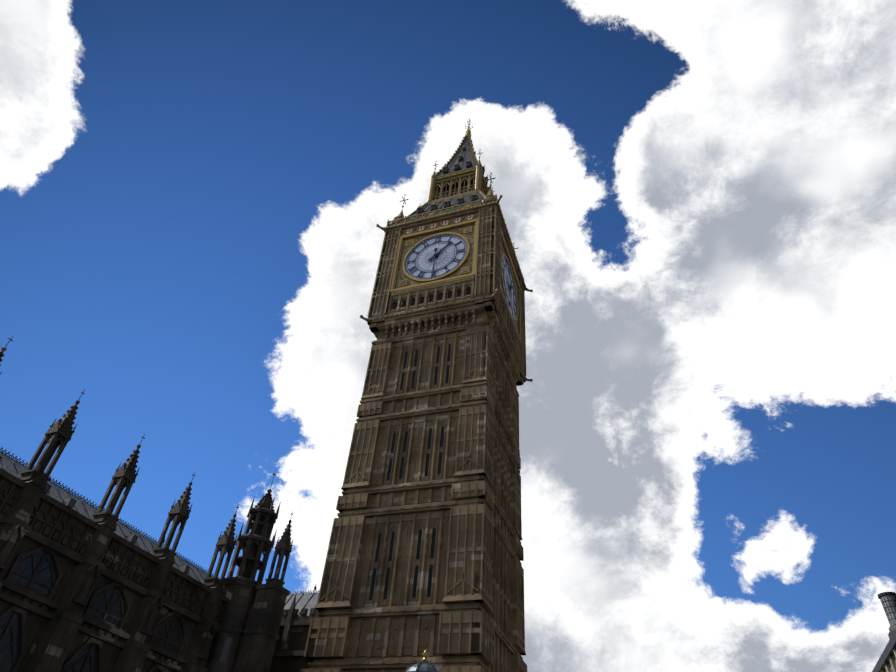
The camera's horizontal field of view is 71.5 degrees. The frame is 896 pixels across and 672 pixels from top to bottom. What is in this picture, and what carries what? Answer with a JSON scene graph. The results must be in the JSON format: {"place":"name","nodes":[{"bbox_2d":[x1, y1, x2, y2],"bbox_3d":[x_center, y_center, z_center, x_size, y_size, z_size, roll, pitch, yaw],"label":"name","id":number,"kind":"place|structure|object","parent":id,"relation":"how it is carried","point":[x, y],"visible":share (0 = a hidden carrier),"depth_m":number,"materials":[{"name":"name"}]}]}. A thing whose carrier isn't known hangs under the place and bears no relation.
{"place":"outdoors","nodes":[
{"label":"outdoors","id":0,"kind":"place"},
{"bbox_2d":[300,119,532,671],"bbox_3d":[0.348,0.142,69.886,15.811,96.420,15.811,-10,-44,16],"label":"clock tower","id":1,"kind":"structure","parent":0,"point":[425,550],"depth_m":53.74,"materials":[{"name":"stone"}]},
{"bbox_2d":[0,0,895,671],"label":"sky","id":2,"kind":"structure","parent":0,"point":[697,203],"materials":[{"name":"blue"}]},
{"bbox_2d":[872,592,895,671],"bbox_3d":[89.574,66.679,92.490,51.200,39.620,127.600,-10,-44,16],"label":"building","id":3,"kind":"structure","parent":0,"point":[886,662],"depth_m":77.82,"materials":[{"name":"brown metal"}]},
{"label":"ground","id":4,"kind":"structure","parent":0,"visible":0},
{"bbox_2d":[0,336,292,671],"bbox_3d":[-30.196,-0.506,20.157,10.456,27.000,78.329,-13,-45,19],"label":"gothic building","id":5,"kind":"structure","parent":4,"relation":"on","point":[86,586],"depth_m":36.04,"materials":[{"name":"stone"}]},
{"bbox_2d":[269,585,320,671],"bbox_3d":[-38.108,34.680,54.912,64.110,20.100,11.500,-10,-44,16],"label":"building","id":6,"kind":"structure","parent":4,"relation":"on","point":[300,611],"depth_m":46.50,"materials":[{"name":"stone"}]},
{"bbox_2d":[404,649,440,671],"bbox_3d":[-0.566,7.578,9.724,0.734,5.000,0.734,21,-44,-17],"label":"street lamp","id":7,"kind":"object","parent":4,"relation":"on","point":[424,664],"visible":1,"depth_m":10.98,"materials":[{"name":"black metal"}]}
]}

